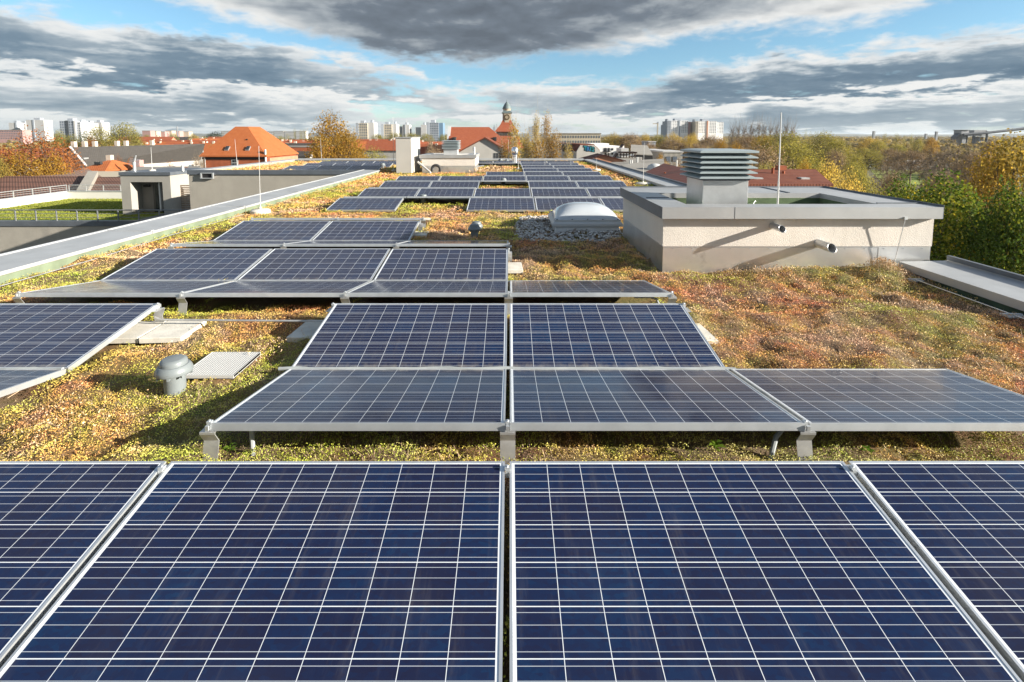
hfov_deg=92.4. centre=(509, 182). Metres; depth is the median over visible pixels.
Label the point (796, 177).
red roofed house
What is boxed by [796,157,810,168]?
tree
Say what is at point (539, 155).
birch tree
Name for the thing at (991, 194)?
tree
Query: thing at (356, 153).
tree
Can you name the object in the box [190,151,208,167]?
tree
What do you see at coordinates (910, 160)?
tree
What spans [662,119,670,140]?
tower block
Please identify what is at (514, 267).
concrete slab
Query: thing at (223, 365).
metal grating
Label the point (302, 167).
solar panel
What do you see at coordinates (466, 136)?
roof
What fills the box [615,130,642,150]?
tree
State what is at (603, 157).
house
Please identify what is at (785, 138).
tree
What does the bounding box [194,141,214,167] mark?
house
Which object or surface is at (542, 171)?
solar panel
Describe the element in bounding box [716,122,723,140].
tower block
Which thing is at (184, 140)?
house
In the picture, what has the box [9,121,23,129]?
tower block
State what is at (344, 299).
mounting bracket
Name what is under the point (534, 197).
solar panel
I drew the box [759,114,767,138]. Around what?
tree
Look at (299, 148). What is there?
house
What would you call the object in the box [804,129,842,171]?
tree
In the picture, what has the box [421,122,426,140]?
tower block
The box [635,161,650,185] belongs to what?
lightning rod
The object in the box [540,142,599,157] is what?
mansard building
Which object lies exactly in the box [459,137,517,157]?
gabled wing
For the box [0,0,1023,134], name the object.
sky
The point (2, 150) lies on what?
tree
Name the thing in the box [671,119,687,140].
tower block
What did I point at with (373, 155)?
tree
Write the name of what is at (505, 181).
solar panel
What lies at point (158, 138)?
house
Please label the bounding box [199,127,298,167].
brick house
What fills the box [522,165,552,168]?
solar panel
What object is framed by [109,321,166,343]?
concrete slab
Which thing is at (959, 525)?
solar panel
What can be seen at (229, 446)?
weed
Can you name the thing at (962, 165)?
tree
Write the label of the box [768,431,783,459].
cable conduit
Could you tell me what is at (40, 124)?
tower block
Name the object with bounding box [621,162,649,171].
flat roofs
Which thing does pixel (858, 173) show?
tree
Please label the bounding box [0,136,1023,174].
woodland
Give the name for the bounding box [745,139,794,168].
tree
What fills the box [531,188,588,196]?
solar panel
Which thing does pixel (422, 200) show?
roof vent
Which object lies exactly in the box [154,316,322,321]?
support rod
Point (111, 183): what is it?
hall
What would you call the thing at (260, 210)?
lightning rod
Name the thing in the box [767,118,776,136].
tree
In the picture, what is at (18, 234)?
terrace building
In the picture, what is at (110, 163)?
house
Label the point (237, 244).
solar panel
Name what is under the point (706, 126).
tower block
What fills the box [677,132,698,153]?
tree
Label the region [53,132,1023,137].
hills
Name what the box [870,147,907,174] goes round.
tree
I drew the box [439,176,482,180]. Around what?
solar panel
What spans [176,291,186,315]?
mounting bracket
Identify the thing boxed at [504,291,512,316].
mounting bracket
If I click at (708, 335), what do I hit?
concrete slab
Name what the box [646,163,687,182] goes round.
maroon roofed house
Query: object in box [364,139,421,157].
house
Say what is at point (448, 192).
solar panel
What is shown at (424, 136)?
tree
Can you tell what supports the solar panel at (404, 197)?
on the green roof at (462, 444)
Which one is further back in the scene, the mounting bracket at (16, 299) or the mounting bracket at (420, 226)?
the mounting bracket at (420, 226)
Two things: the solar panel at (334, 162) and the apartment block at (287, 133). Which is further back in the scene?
the apartment block at (287, 133)
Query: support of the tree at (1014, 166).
on the ground at (869, 173)
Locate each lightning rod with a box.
[250,166,270,214]
[392,141,395,171]
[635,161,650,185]
[777,113,781,203]
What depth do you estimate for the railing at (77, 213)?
31.68 m
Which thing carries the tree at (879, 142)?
on the meadow ground at (915, 177)
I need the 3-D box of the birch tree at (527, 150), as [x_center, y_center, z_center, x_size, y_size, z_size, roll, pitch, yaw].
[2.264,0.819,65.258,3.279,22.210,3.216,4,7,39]
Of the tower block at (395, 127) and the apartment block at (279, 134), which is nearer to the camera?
the tower block at (395, 127)
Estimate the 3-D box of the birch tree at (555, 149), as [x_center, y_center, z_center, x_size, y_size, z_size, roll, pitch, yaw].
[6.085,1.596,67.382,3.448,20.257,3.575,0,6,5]
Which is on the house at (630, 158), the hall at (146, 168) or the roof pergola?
the roof pergola
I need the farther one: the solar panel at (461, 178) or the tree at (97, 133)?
the tree at (97, 133)
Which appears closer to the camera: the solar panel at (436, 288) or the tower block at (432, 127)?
the solar panel at (436, 288)
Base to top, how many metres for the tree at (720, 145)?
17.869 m
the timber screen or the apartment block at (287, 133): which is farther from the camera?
the apartment block at (287, 133)
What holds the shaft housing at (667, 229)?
on the green roof at (462, 444)
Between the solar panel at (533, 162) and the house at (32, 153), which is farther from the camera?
the house at (32, 153)
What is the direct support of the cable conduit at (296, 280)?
on the green roof at (462, 444)
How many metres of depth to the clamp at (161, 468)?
2.37 m
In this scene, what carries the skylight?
on the green roof at (462, 444)
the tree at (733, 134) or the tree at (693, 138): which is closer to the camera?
the tree at (733, 134)
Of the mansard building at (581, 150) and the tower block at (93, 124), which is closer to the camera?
the mansard building at (581, 150)
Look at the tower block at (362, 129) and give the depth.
596.56 m
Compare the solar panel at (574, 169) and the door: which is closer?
the solar panel at (574, 169)
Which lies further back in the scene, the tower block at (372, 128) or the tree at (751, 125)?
the tower block at (372, 128)
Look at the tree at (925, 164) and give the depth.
120.32 m
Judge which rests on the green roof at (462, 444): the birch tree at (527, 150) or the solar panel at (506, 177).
the solar panel at (506, 177)
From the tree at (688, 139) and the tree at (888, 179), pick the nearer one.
the tree at (888, 179)
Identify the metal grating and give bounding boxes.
[186,352,260,378]
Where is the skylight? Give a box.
[548,202,622,234]
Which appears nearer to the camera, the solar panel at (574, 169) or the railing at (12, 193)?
the solar panel at (574, 169)
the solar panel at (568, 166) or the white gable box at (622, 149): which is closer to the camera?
the solar panel at (568, 166)
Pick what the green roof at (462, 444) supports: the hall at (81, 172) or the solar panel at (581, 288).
the solar panel at (581, 288)
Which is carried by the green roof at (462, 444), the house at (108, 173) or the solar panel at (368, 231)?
the solar panel at (368, 231)
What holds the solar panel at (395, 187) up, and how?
on the green roof at (462, 444)
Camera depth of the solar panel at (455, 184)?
16.80 m
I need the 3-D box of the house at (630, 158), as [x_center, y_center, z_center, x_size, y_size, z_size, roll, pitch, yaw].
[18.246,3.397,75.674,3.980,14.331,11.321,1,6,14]
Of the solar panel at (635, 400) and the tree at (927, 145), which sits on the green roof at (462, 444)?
the solar panel at (635, 400)
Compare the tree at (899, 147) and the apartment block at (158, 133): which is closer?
the tree at (899, 147)
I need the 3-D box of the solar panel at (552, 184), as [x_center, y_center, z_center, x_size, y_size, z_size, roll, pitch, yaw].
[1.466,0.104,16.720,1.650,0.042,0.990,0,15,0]
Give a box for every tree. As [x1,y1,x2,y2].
[0,122,85,174]
[0,138,33,172]
[0,156,13,176]
[2,147,57,175]
[34,151,75,174]
[44,145,87,170]
[50,129,67,147]
[55,132,81,147]
[77,131,91,146]
[80,135,99,146]
[83,123,112,145]
[99,120,145,145]
[129,128,142,144]
[187,133,198,139]
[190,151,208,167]
[201,130,223,137]
[303,109,355,157]
[305,134,340,157]
[330,125,364,157]
[347,143,368,157]
[361,141,380,157]
[370,134,385,138]
[386,132,401,138]
[402,132,420,138]
[421,133,434,141]
[425,133,434,153]
[427,137,440,152]
[438,133,446,141]
[498,134,507,157]
[505,95,524,157]
[519,111,534,157]
[528,129,549,157]
[530,91,541,156]
[540,104,553,157]
[546,120,563,157]
[563,132,573,157]
[603,132,627,145]
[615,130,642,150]
[639,132,652,142]
[645,140,656,148]
[651,133,664,149]
[656,136,688,161]
[660,132,686,150]
[664,156,685,166]
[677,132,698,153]
[682,141,708,167]
[689,132,697,145]
[689,133,728,147]
[712,138,728,147]
[726,115,737,147]
[727,134,764,153]
[730,141,743,148]
[732,117,742,145]
[739,119,752,144]
[744,113,756,146]
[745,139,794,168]
[747,134,777,168]
[750,129,816,168]
[753,109,765,139]
[757,138,828,174]
[757,160,772,168]
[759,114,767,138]
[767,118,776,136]
[773,118,782,146]
[782,110,792,168]
[786,119,796,160]
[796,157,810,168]
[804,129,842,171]
[814,155,853,188]
[820,137,854,169]
[820,145,849,186]
[833,165,865,191]
[839,159,861,190]
[846,147,889,178]
[848,153,868,184]
[849,165,871,192]
[851,173,882,194]
[854,136,886,167]
[867,139,889,158]
[869,157,890,194]
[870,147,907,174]
[878,166,905,196]
[878,171,925,201]
[883,149,934,186]
[886,144,907,160]
[887,157,909,189]
[892,134,898,148]
[896,166,1017,268]
[911,139,923,154]
[914,145,960,183]
[916,165,960,224]
[917,139,981,185]
[923,138,940,155]
[945,147,992,200]
[948,128,1023,271]
[948,174,1023,274]
[964,138,1011,216]
[979,137,996,167]
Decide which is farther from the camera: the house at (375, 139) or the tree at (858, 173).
the house at (375, 139)
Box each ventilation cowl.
[442,140,460,154]
[680,148,758,203]
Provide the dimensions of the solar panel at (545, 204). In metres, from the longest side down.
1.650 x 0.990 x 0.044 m
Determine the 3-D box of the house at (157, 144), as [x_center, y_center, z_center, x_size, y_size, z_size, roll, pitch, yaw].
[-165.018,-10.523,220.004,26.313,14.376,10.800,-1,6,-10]
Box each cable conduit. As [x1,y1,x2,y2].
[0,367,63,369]
[94,280,509,281]
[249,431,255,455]
[278,366,735,370]
[634,297,658,302]
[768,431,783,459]
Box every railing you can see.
[0,185,67,196]
[0,210,185,220]
[68,185,120,190]
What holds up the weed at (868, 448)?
on the green roof at (462, 444)
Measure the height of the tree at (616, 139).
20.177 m
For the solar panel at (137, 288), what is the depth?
5.35 m
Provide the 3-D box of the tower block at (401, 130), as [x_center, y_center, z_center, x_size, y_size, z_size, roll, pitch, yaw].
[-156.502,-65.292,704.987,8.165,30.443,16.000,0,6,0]
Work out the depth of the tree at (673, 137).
223.05 m
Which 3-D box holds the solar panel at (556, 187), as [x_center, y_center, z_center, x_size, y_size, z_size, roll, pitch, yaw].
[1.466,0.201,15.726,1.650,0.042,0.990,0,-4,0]
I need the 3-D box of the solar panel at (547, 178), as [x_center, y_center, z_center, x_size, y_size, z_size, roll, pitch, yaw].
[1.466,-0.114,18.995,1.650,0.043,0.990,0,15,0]
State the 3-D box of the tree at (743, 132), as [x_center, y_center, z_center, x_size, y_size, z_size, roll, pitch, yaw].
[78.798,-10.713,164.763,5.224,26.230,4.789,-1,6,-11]
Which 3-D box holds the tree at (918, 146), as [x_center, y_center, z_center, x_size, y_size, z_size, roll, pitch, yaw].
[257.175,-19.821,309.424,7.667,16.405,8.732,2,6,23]
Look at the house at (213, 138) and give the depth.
327.06 m
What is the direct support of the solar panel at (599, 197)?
on the green roof at (462, 444)
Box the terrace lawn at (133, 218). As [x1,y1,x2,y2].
[0,199,157,219]
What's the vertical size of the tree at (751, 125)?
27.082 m
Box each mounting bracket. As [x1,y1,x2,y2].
[12,291,23,302]
[151,303,164,322]
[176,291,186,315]
[199,419,218,460]
[340,291,349,302]
[418,221,422,230]
[421,217,425,229]
[500,419,514,464]
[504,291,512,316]
[508,248,511,261]
[667,291,676,302]
[796,419,815,460]
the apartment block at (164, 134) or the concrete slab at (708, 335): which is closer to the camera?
the concrete slab at (708, 335)
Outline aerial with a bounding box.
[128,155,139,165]
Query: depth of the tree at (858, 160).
119.66 m
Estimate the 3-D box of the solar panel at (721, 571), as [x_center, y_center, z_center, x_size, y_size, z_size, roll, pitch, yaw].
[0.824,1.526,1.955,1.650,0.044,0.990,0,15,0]
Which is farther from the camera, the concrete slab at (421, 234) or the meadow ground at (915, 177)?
the meadow ground at (915, 177)
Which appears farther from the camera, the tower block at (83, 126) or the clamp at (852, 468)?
the tower block at (83, 126)
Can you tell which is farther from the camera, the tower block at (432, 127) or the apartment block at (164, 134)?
the apartment block at (164, 134)
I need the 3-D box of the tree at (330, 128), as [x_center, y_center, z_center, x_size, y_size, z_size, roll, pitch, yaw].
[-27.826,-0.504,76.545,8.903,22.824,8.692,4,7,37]
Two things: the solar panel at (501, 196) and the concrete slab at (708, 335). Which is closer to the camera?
the concrete slab at (708, 335)
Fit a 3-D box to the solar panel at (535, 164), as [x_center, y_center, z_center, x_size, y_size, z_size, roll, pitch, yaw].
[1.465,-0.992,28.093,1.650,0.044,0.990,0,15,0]
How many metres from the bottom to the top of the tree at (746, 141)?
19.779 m
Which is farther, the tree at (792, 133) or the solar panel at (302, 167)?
the tree at (792, 133)
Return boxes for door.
[153,182,163,212]
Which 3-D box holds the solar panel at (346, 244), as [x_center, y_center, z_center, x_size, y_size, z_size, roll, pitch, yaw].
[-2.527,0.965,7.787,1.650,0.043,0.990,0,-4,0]
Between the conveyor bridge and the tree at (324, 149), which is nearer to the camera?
the tree at (324, 149)
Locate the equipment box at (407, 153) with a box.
[395,137,420,173]
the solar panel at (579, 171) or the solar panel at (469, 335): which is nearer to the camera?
the solar panel at (469, 335)
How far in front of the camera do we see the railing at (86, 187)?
42.83 m
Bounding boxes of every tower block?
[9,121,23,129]
[26,118,53,141]
[59,118,79,140]
[77,120,91,140]
[88,121,98,139]
[94,120,109,138]
[356,121,367,139]
[368,120,377,138]
[381,122,391,138]
[392,122,398,138]
[399,126,402,136]
[402,122,411,136]
[415,127,420,139]
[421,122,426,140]
[426,120,438,141]
[439,123,444,139]
[532,123,538,141]
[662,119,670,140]
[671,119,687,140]
[688,122,690,136]
[690,119,697,139]
[698,119,716,140]
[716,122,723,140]
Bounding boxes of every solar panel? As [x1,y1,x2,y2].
[0,303,155,372]
[0,369,65,396]
[0,461,166,667]
[0,461,504,681]
[18,280,233,296]
[101,249,272,280]
[172,241,303,246]
[182,281,370,296]
[210,369,505,430]
[213,221,330,240]
[237,248,389,280]
[252,218,336,219]
[282,165,320,169]
[284,241,405,246]
[292,303,506,372]
[305,163,334,164]
[312,221,419,240]
[314,165,351,169]
[320,161,347,162]
[326,198,403,211]
[334,163,363,164]
[338,218,430,219]
[344,196,409,198]
[346,280,507,296]
[347,161,374,162]
[347,165,382,169]
[358,188,419,196]
[363,163,392,167]
[369,187,421,188]
[374,161,395,164]
[374,249,507,279]
[380,181,431,186]
[395,176,440,180]
[397,240,507,246]
[407,196,470,198]
[416,188,474,196]
[422,187,475,188]
[429,181,479,187]
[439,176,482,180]
[466,198,535,211]
[471,196,532,197]
[474,188,530,195]
[481,180,526,183]
[483,176,525,179]
[484,175,524,175]
[486,172,523,174]
[492,163,519,164]
[493,161,519,162]
[510,280,670,296]
[510,303,724,367]
[510,369,804,430]
[510,461,1021,681]
[520,161,546,163]
[521,163,549,165]
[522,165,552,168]
[523,168,556,171]
[524,171,560,171]
[524,172,562,175]
[525,175,566,176]
[526,176,569,180]
[528,181,577,187]
[530,187,583,189]
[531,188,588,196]
[533,196,596,198]
[535,198,602,211]
[547,161,573,162]
[550,163,578,164]
[553,165,584,167]
[557,168,591,170]
[561,171,597,171]
[562,172,600,174]
[567,175,607,175]
[568,176,612,180]
[575,180,620,181]
[576,181,626,186]
[584,187,619,188]
[586,188,619,195]
[597,196,622,198]
[600,198,622,211]
[731,369,1023,430]
[848,461,1023,681]
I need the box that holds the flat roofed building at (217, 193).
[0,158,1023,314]
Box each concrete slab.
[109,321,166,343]
[139,321,206,343]
[286,322,321,342]
[413,231,428,237]
[508,262,522,273]
[696,323,717,343]
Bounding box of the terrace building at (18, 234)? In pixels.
[0,190,142,253]
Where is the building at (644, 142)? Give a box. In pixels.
[641,141,655,148]
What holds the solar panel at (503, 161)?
on the green roof at (462, 444)
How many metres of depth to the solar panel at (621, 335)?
4.16 m
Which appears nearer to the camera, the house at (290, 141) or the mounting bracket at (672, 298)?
the mounting bracket at (672, 298)
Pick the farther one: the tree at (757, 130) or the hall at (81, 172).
the tree at (757, 130)
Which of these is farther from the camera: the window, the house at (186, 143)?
the house at (186, 143)
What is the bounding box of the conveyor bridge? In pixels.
[962,127,1023,135]
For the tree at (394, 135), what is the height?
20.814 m
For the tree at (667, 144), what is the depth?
188.71 m
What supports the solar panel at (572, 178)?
on the green roof at (462, 444)
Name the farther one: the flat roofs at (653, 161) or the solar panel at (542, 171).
the flat roofs at (653, 161)
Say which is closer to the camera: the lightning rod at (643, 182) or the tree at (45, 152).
the lightning rod at (643, 182)
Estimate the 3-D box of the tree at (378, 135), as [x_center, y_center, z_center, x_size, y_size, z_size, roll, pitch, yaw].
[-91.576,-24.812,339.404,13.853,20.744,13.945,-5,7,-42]
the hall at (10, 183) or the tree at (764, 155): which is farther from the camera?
the tree at (764, 155)
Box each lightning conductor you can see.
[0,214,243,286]
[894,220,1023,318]
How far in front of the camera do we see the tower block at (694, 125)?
688.56 m
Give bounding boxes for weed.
[223,442,236,451]
[709,439,725,450]
[860,445,875,452]
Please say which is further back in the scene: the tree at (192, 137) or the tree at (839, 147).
the tree at (192, 137)
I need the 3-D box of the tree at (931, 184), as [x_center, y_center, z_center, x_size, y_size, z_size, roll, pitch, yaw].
[54.252,4.730,62.791,5.713,14.719,5.793,-1,6,-5]
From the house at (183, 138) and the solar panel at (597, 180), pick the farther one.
the house at (183, 138)
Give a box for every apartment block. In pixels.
[0,130,31,144]
[142,131,154,136]
[155,131,160,136]
[161,131,168,136]
[169,131,175,136]
[176,131,183,136]
[183,131,192,136]
[274,131,283,139]
[284,131,295,139]
[295,131,307,138]
[552,133,600,151]
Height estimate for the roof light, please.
0.660 m
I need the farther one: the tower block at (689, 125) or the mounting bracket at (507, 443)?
the tower block at (689, 125)
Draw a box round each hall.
[0,176,84,198]
[15,168,101,176]
[91,177,120,189]
[131,166,199,170]
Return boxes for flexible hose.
[431,164,440,171]
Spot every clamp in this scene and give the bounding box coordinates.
[157,464,167,476]
[505,464,509,477]
[847,464,856,477]
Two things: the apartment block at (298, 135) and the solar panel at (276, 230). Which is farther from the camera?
the apartment block at (298, 135)
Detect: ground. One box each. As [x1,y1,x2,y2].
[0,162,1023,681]
[339,138,1023,256]
[872,170,959,184]
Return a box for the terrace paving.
[140,214,164,219]
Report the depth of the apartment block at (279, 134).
975.33 m
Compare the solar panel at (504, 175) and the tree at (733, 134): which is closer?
the solar panel at (504, 175)
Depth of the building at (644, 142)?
189.61 m
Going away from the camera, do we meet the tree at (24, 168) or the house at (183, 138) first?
the tree at (24, 168)
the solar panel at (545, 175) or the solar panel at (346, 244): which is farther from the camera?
the solar panel at (545, 175)
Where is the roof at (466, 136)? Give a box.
[447,127,518,155]
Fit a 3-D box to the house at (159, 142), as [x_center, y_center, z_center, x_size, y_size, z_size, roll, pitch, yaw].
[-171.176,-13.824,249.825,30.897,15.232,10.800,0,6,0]
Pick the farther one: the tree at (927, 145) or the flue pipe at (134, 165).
the tree at (927, 145)
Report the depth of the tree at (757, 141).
139.20 m
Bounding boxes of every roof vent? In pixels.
[154,354,193,397]
[418,194,427,203]
[468,223,480,236]
[472,221,482,232]
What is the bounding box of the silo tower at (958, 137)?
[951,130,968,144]
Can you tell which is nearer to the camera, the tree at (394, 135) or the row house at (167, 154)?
the row house at (167, 154)
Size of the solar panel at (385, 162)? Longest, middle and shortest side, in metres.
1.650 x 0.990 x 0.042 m
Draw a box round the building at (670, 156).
[651,150,682,166]
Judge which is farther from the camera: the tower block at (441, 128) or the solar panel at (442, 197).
the tower block at (441, 128)
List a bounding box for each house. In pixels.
[0,148,66,168]
[53,140,204,167]
[85,155,132,170]
[98,171,125,176]
[118,136,175,142]
[120,144,173,163]
[143,140,183,143]
[161,140,207,141]
[166,141,211,161]
[174,137,188,139]
[192,137,219,139]
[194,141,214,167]
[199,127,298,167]
[282,140,324,144]
[285,143,317,157]
[289,145,335,155]
[341,139,370,156]
[357,138,395,140]
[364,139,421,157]
[420,140,442,143]
[420,142,443,154]
[581,153,625,161]
[617,157,641,159]
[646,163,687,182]
[748,165,836,187]
[969,130,987,143]
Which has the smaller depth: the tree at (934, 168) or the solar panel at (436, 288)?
the solar panel at (436, 288)
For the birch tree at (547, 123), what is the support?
on the ground at (869, 173)
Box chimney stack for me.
[133,160,143,166]
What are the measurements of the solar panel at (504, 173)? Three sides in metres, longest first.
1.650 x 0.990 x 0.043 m
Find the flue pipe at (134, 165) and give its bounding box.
[132,162,135,170]
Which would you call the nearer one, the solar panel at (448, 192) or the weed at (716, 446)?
the weed at (716, 446)
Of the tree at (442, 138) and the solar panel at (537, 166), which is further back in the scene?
the tree at (442, 138)
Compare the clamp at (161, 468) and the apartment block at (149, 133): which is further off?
the apartment block at (149, 133)
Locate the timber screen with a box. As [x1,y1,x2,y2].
[180,185,190,209]
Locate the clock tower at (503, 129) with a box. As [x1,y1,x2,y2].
[495,102,523,147]
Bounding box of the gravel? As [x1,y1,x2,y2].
[514,215,622,242]
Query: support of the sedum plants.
on the green roof at (462, 444)
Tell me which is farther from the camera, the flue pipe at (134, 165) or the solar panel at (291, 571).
the flue pipe at (134, 165)
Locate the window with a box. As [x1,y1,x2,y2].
[231,159,237,164]
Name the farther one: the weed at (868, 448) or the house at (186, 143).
the house at (186, 143)
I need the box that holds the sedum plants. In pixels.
[0,160,1023,681]
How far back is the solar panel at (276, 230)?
8.72 m
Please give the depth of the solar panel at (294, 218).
9.57 m
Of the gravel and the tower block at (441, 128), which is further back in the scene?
the tower block at (441, 128)
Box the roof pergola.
[618,151,636,157]
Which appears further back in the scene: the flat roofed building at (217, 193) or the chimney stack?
the chimney stack
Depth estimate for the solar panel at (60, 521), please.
2.12 m
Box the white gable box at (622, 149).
[616,148,628,156]
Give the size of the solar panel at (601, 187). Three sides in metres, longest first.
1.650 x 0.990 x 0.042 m
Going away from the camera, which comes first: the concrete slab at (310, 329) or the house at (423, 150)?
the concrete slab at (310, 329)
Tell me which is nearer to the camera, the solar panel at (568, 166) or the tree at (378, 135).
the solar panel at (568, 166)
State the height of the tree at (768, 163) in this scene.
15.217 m
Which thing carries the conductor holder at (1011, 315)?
on the green roof at (462, 444)
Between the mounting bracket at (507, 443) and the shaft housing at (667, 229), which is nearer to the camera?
the mounting bracket at (507, 443)
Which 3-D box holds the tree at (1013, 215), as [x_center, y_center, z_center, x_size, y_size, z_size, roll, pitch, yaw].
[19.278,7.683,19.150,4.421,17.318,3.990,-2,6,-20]
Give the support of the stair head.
on the terrace lawn at (133, 218)
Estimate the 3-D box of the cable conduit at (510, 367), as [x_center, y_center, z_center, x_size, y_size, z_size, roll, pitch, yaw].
[-0.020,1.418,3.738,3.482,0.036,0.049,0,6,0]
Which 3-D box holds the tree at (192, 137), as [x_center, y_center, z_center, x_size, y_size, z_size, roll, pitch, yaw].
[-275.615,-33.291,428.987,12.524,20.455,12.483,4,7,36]
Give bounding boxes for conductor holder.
[907,278,923,281]
[1000,313,1023,317]
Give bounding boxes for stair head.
[118,168,202,214]
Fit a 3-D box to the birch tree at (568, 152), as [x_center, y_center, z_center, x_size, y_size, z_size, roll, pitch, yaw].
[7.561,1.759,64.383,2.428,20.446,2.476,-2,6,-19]
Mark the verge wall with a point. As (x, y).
(89, 179)
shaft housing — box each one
[419,153,483,172]
[620,186,943,272]
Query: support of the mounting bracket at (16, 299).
on the green roof at (462, 444)
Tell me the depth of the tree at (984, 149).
169.37 m
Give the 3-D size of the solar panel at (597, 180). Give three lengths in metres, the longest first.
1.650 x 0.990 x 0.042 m
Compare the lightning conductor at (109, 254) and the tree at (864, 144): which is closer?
the lightning conductor at (109, 254)
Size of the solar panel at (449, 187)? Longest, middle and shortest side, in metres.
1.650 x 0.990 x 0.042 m
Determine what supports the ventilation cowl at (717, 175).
on the shaft housing at (667, 229)
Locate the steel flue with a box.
[511,147,517,165]
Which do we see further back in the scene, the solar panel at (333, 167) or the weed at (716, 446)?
the solar panel at (333, 167)
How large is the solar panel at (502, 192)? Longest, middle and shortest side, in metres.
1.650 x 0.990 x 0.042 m
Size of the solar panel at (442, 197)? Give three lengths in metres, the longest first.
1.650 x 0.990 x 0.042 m
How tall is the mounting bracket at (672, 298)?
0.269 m
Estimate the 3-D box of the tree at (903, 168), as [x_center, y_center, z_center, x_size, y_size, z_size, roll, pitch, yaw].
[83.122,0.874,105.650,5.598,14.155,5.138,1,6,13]
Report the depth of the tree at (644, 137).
233.73 m
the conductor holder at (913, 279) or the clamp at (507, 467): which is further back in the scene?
the conductor holder at (913, 279)
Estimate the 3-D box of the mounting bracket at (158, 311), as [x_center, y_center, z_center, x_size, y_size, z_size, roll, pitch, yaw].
[-3.364,1.284,4.673,0.086,0.269,0.114,0,6,0]
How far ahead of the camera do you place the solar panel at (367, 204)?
12.11 m
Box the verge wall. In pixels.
[77,171,97,189]
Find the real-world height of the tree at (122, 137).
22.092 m
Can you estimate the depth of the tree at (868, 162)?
177.84 m
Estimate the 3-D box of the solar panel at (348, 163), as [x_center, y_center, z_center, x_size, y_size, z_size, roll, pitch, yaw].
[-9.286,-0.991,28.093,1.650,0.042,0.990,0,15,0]
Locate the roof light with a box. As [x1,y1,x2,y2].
[647,163,659,169]
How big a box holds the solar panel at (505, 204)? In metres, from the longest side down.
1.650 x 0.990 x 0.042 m
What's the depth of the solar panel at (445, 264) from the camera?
6.44 m
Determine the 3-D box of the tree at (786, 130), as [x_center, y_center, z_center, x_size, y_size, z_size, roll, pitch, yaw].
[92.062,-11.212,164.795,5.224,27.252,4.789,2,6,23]
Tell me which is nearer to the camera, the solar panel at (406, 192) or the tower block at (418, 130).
the solar panel at (406, 192)
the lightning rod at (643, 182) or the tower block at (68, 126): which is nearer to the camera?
the lightning rod at (643, 182)
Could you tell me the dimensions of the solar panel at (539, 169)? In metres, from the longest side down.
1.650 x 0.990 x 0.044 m
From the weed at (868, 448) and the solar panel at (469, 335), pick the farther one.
the solar panel at (469, 335)
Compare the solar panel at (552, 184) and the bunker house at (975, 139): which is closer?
the solar panel at (552, 184)
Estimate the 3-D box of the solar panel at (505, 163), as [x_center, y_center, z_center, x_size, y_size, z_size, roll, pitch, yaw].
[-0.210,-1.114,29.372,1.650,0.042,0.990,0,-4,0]
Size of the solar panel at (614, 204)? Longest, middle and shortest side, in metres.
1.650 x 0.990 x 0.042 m
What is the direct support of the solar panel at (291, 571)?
on the green roof at (462, 444)
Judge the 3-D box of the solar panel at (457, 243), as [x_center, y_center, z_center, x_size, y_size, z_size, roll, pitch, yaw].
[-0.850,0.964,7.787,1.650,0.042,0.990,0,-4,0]
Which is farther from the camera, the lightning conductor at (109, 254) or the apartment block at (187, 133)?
the apartment block at (187, 133)
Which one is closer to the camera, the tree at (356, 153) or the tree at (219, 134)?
the tree at (356, 153)
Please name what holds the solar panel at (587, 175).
on the green roof at (462, 444)
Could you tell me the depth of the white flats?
107.83 m
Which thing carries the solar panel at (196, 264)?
on the green roof at (462, 444)
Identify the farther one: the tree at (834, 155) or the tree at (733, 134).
the tree at (733, 134)
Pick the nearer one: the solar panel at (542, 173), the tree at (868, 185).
the solar panel at (542, 173)
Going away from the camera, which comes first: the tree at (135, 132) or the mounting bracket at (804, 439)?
the mounting bracket at (804, 439)
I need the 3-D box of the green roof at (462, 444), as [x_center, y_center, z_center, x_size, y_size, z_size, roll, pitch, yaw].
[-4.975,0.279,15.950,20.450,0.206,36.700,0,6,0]
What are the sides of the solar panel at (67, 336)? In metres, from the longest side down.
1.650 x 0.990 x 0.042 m
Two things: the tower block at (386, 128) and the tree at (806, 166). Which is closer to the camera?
the tree at (806, 166)
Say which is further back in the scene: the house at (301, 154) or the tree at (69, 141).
the house at (301, 154)
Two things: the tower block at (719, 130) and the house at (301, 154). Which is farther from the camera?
the tower block at (719, 130)
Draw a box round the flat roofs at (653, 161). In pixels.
[610,159,663,164]
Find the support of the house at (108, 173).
on the ground at (869, 173)
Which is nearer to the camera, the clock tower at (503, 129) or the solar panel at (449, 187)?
the solar panel at (449, 187)
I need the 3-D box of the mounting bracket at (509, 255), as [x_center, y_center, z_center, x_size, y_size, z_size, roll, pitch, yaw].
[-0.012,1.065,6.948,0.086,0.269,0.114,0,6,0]
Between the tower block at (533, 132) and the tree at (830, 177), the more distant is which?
the tower block at (533, 132)
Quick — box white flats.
[585,143,619,156]
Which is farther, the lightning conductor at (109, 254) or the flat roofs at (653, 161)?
the flat roofs at (653, 161)
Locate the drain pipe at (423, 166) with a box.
[417,161,430,172]
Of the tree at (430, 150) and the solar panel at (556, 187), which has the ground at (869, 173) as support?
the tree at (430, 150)

